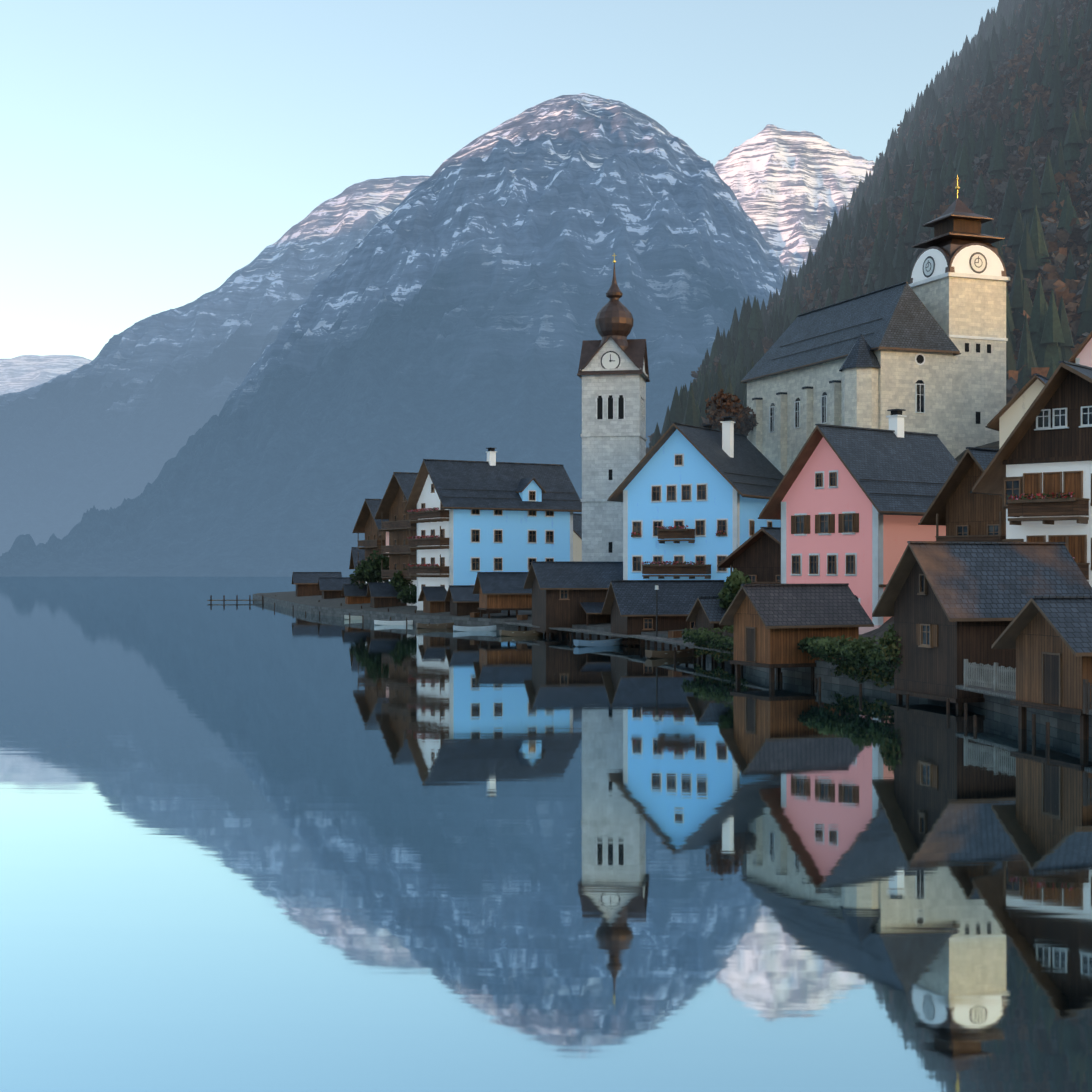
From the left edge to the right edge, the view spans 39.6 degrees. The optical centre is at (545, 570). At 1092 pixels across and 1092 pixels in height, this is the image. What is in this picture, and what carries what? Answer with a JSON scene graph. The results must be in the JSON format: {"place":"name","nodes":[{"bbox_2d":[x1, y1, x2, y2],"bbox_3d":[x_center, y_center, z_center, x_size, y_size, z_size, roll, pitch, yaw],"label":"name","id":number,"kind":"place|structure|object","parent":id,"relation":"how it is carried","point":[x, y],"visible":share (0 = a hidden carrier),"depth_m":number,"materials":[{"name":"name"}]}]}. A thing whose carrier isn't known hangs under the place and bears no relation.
{"place":"outdoors","nodes":[
{"label":"outdoors","id":0,"kind":"place"},
{"bbox_2d":[0,355,91,394],"bbox_3d":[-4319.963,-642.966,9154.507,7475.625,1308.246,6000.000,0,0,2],"label":"peak","id":1,"kind":"structure","parent":0,"point":[21,373],"depth_m":8736.97,"materials":[{"name":"white snow"}]},
{"bbox_2d":[0,175,430,555],"bbox_3d":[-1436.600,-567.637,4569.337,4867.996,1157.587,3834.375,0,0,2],"label":"peak","id":2,"kind":"structure","parent":0,"point":[121,416],"depth_m":3560.83,"materials":[{"name":"stone"}]},
{"bbox_2d":[0,93,787,576],"bbox_3d":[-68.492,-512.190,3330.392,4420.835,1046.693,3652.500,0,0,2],"label":"peak","id":3,"kind":"structure","parent":0,"point":[450,307],"depth_m":2110.63,"materials":[{"name":"grey stone"}]},
{"bbox_2d":[0,0,998,359],"label":"sky","id":4,"kind":"structure","parent":0,"point":[151,151],"materials":[{"name":"blue"}]},
{"bbox_2d":[0,576,1091,1091],"bbox_3d":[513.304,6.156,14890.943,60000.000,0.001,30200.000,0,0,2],"label":"lake water","id":5,"kind":"structure","parent":0,"point":[252,846],"depth_m":31.55,"materials":[{"name":"blue liquid"}]},
{"bbox_2d":[344,615,361,619],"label":"boat","id":6,"kind":"object","parent":5,"relation":"on","point":[346,617],"visible":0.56,"depth_m":190.03,"materials":[{"name":"beige"}]},
{"bbox_2d":[374,620,412,624],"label":"boat","id":7,"kind":"object","parent":5,"relation":"on","point":[380,622],"visible":0.81,"depth_m":170.78,"materials":[{"name":"beige"}]},
{"bbox_2d":[416,622,453,627],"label":"boat","id":8,"kind":"object","parent":5,"relation":"on","point":[442,625],"visible":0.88,"depth_m":161.63,"materials":[{"name":"beige wood"}]},
{"bbox_2d":[453,625,495,630],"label":"boat","id":9,"kind":"object","parent":5,"relation":"in","point":[481,628],"visible":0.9,"depth_m":153.52,"materials":[{"name":"beige"}]},
{"bbox_2d":[499,630,542,635],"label":"boat","id":10,"kind":"object","parent":5,"relation":"on","point":[518,633],"visible":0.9,"depth_m":142.32,"materials":[{"name":"beige wood"}]},
{"bbox_2d":[573,638,622,646],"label":"boat","id":11,"kind":"object","parent":5,"relation":"on","point":[596,643],"visible":0.85,"depth_m":122.86,"materials":[{"name":"blue"}]},
{"bbox_2d":[645,648,692,657],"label":"boat","id":12,"kind":"object","parent":5,"relation":"in","point":[669,654],"visible":0.73,"depth_m":106.62,"materials":[{"name":"beige wood"}]},
{"bbox_2d":[577,253,649,561],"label":"church steeple","id":13,"kind":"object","parent":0,"point":[613,372],"depth_m":156.84,"materials":[{"name":"grey stone"}]},
{"bbox_2d":[253,441,1091,737],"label":"village ground","id":14,"kind":"structure","parent":0,"point":[822,669],"depth_m":139.42,"materials":[{"name":"stone"}]},
{"bbox_2d":[292,572,341,596],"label":"shed","id":15,"kind":"structure","parent":14,"relation":"on","point":[306,583],"depth_m":277.31,"materials":[{"name":"brown wood"}]},
{"bbox_2d":[317,577,354,598],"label":"boathouse","id":16,"kind":"object","parent":14,"relation":"on","point":[330,587],"visible":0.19,"depth_m":252.08,"materials":[{"name":"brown wood"}]},
{"bbox_2d":[341,584,369,603],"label":"boathouse","id":17,"kind":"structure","parent":14,"relation":"on","point":[352,593],"depth_m":215.40,"materials":[{"name":"red wood"}]},
{"bbox_2d":[349,547,364,583],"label":"wooden house","id":18,"kind":"structure","parent":14,"relation":"on","point":[354,558],"depth_m":241.09,"materials":[{"name":"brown wood"}]},
{"bbox_2d":[349,560,377,588],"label":"tree","id":19,"kind":"object","parent":14,"relation":"on","point":[361,576],"visible":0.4,"depth_m":214.71,"materials":[{"name":"green plant"}]},
{"bbox_2d":[352,499,388,582],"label":"chalet","id":20,"kind":"object","parent":14,"relation":"on","point":[368,524],"visible":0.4,"depth_m":218.99,"materials":[{"name":"brown wood"}]},
{"bbox_2d":[364,550,388,581],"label":"tree","id":21,"kind":"object","parent":14,"relation":"on","point":[372,569],"visible":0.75,"depth_m":205.25,"materials":[{"name":"green plant"}]},
{"bbox_2d":[366,582,406,607],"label":"shed","id":22,"kind":"structure","parent":14,"relation":"on","point":[382,594],"depth_m":197.33,"materials":[{"name":"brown wood"}]},
{"bbox_2d":[374,472,417,605],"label":"chalet","id":23,"kind":"object","parent":14,"relation":"on","point":[391,508],"visible":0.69,"depth_m":199.07,"materials":[{"name":"brown wood"}]},
{"bbox_2d":[389,568,412,602],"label":"tree","id":24,"kind":"object","parent":14,"relation":"on","point":[398,582],"visible":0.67,"depth_m":195.81,"materials":[{"name":"green plant"}]},
{"bbox_2d":[396,584,416,604],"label":"shrub","id":25,"kind":"object","parent":14,"relation":"on","point":[405,595],"visible":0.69,"depth_m":187.47,"materials":[{"name":"green plant"}]},
{"bbox_2d":[418,586,449,612],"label":"shed","id":26,"kind":"structure","parent":14,"relation":"on","point":[432,598],"depth_m":174.99,"materials":[{"name":"brown wood"}]},
{"bbox_2d":[445,585,500,615],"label":"shed","id":27,"kind":"structure","parent":14,"relation":"on","point":[463,600],"depth_m":166.89,"materials":[{"name":"brown wood"}]},
{"bbox_2d":[404,447,581,609],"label":"blue house","id":28,"kind":"structure","parent":14,"relation":"on","point":[491,515],"depth_m":179.59,"materials":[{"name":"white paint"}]},
{"bbox_2d":[406,507,439,567],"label":"flower boxes","id":29,"kind":"object","parent":28,"relation":"on","point":[433,537],"visible":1,"depth_m":178.15,"materials":[{"name":"red plant"}]},
{"bbox_2d":[473,572,531,617],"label":"boathouse","id":30,"kind":"object","parent":14,"relation":"on","point":[501,591],"visible":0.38,"depth_m":158.92,"materials":[{"name":"red wood"}]},
{"bbox_2d":[524,561,622,636],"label":"boathouse","id":31,"kind":"object","parent":14,"relation":"on","point":[567,594],"visible":0.54,"depth_m":140.89,"materials":[{"name":"brown wood"}]},
{"bbox_2d":[573,513,581,561],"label":"house","id":32,"kind":"structure","parent":14,"relation":"on","point":[577,537],"depth_m":196.81,"materials":[{"name":"beige paint"}]},
{"bbox_2d":[207,595,1091,714],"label":"wooden decks","id":33,"kind":"object","parent":14,"relation":"on","point":[971,688],"visible":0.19,"depth_m":117.66,"materials":[{"name":"grey wood"}]},
{"bbox_2d":[253,601,1049,743],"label":"waterfront posts ladders","id":34,"kind":"object","parent":33,"relation":"on","point":[674,634],"visible":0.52,"depth_m":74.06,"materials":[{"name":"brown wood"}]},
{"bbox_2d":[655,583,658,636],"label":"lamp post","id":35,"kind":"object","parent":33,"relation":"on","point":[656,587],"visible":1,"depth_m":113.52,"materials":[{"name":"grey metal"}]},
{"bbox_2d":[964,659,1015,691],"bbox_3d":[18.747,4.471,63.177,0.140,1.270,5.303,0,0,-12],"label":"picket fence","id":36,"kind":"object","parent":33,"relation":"on","point":[996,677],"visible":0.77,"depth_m":63.44,"materials":[{"name":"white wood"}]},
{"bbox_2d":[1083,679,1091,713],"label":"wooden post","id":37,"kind":"object","parent":33,"relation":"on","point":[1087,687],"visible":1,"depth_m":54.07,"materials":[{"name":"wood"}]},
{"bbox_2d":[601,580,723,645],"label":"boathouse","id":38,"kind":"object","parent":14,"relation":"on","point":[629,606],"visible":0.5,"depth_m":125.08,"materials":[{"name":"brown wood"}]},
{"bbox_2d":[607,416,783,581],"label":"blue house","id":39,"kind":"structure","parent":14,"relation":"on","point":[705,483],"depth_m":137.47,"materials":[{"name":"paint"}]},
{"bbox_2d":[631,525,726,566],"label":"flower boxes","id":40,"kind":"object","parent":39,"relation":"on","point":[663,563],"visible":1,"depth_m":136.13,"materials":[{"name":"red plant"}]},
{"bbox_2d":[686,596,729,661],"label":"shed","id":41,"kind":"structure","parent":14,"relation":"on","point":[707,612],"depth_m":103.55,"materials":[{"name":"brown wood"}]},
{"bbox_2d":[717,568,751,608],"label":"tree","id":42,"kind":"object","parent":14,"relation":"on","point":[735,579],"visible":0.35,"depth_m":102.51,"materials":[{"name":"green plant"}]},
{"bbox_2d":[717,527,780,583],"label":"wooden house","id":43,"kind":"structure","parent":14,"relation":"on","point":[756,557],"depth_m":123.88,"materials":[{"name":"wood"}]},
{"bbox_2d":[681,628,903,687],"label":"bushes","id":44,"kind":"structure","parent":14,"relation":"on","point":[843,664],"depth_m":79.78,"materials":[{"name":"green plant"}]},
{"bbox_2d":[693,627,716,640],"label":"bush","id":45,"kind":"object","parent":44,"relation":"on","point":[699,631],"visible":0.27,"depth_m":100.05,"materials":[{"name":"green plant"}]},
{"bbox_2d":[693,626,733,649],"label":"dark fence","id":46,"kind":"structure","parent":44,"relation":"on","point":[725,633],"depth_m":96.75,"materials":[{"name":"grey wood"}]},
{"bbox_2d":[715,625,733,634],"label":"bush","id":47,"kind":"object","parent":44,"relation":"on","point":[730,629],"visible":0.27,"depth_m":97.18,"materials":[{"name":"green plant"}]},
{"bbox_2d":[797,636,824,652],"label":"bush","id":48,"kind":"object","parent":44,"relation":"on","point":[803,644],"visible":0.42,"depth_m":83.63,"materials":[{"name":"green plant"}]},
{"bbox_2d":[805,634,858,658],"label":"bush","id":49,"kind":"object","parent":44,"relation":"on","point":[822,644],"visible":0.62,"depth_m":80.50,"materials":[{"name":"green plant"}]},
{"bbox_2d":[836,635,885,665],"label":"bush","id":50,"kind":"object","parent":44,"relation":"on","point":[850,654],"visible":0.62,"depth_m":76.39,"materials":[{"name":"green plant"}]},
{"bbox_2d":[840,643,892,669],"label":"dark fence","id":51,"kind":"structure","parent":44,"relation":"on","point":[875,662],"depth_m":76.11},
{"bbox_2d":[879,624,901,666],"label":"bush","id":52,"kind":"object","parent":44,"relation":"on","point":[889,644],"visible":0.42,"depth_m":72.56,"materials":[{"name":"green plant"}]},
{"bbox_2d":[719,583,873,681],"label":"hut","id":53,"kind":"object","parent":14,"relation":"on","point":[774,624],"visible":0.67,"depth_m":84.94,"materials":[{"name":"brown wood"}]},
{"bbox_2d":[740,281,960,474],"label":"church","id":54,"kind":"structure","parent":14,"relation":"on","point":[792,378],"depth_m":140.62,"materials":[{"name":"beige stone"}]},
{"bbox_2d":[839,334,880,428],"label":"stair turret","id":55,"kind":"object","parent":54,"relation":"attached to","point":[859,368],"visible":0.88,"depth_m":133.69,"materials":[{"name":"beige stone"}]},
{"bbox_2d":[758,409,957,633],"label":"pink house","id":56,"kind":"structure","parent":14,"relation":"on","point":[848,504],"depth_m":107.47,"materials":[{"name":"paint"}]},
{"bbox_2d":[918,447,1005,541],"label":"wood house","id":57,"kind":"structure","parent":14,"relation":"on","point":[958,510],"depth_m":91.26,"materials":[{"name":"wood"}]},
{"bbox_2d":[872,541,1091,708],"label":"boathouse","id":58,"kind":"object","parent":14,"relation":"on","point":[949,606],"visible":0.79,"depth_m":69.30,"materials":[{"name":"brown wood"}]},
{"bbox_2d":[970,361,1091,586],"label":"white chalet","id":59,"kind":"object","parent":14,"relation":"on","point":[1046,448],"visible":0.56,"depth_m":78.94,"materials":[{"name":"paint"}]},
{"bbox_2d":[1006,491,1075,561],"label":"balcony flowers","id":60,"kind":"object","parent":59,"relation":"on","point":[1031,499],"visible":0.56,"depth_m":78.07,"materials":[{"name":"red plant"}]},
{"bbox_2d":[991,595,1091,739],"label":"boathouse","id":61,"kind":"object","parent":14,"relation":"on","point":[1048,639],"visible":0.77,"depth_m":56.93,"materials":[{"name":"brown wood"}]},
{"bbox_2d":[1068,331,1091,366],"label":"pink house","id":62,"kind":"structure","parent":14,"relation":"on","point":[1082,355],"depth_m":126.76,"materials":[{"name":"pink paint"}]},
{"bbox_2d":[714,124,874,275],"bbox_3d":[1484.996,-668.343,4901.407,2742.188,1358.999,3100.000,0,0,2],"label":"peak","id":63,"kind":"structure","parent":0,"point":[792,191],"depth_m":4398.45,"materials":[{"name":"white snow"}]},
{"bbox_2d":[908,175,1009,457],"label":"church tower","id":64,"kind":"structure","parent":0,"point":[959,279],"depth_m":138.19,"materials":[{"name":"beige stone"}]},
{"bbox_2d":[985,373,1048,448],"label":"house","id":65,"kind":"structure","parent":0,"point":[1005,420],"depth_m":128.92,"materials":[{"name":"beige paint"}]},
{"bbox_3d":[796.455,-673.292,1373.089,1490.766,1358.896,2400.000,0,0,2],"label":"wooded hill","id":66,"kind":"structure","parent":0,"visible":0},
{"bbox_2d":[705,389,744,430],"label":"tree","id":67,"kind":"object","parent":66,"relation":"on","point":[721,404],"visible":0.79,"depth_m":147.93,"materials":[{"name":"brown plant"}]},
{"bbox_2d":[734,406,758,435],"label":"tree","id":68,"kind":"object","parent":66,"relation":"on","point":[747,425],"visible":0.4,"depth_m":154.14,"materials":[{"name":"brown plant"}]},
{"bbox_2d":[646,0,1091,453],"bbox_3d":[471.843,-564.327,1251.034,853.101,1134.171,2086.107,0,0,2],"label":"hill forest trees","id":69,"kind":"object","parent":66,"relation":"on","point":[997,119],"visible":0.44,"depth_m":448.11,"materials":[{"name":"green plant"}]}
]}

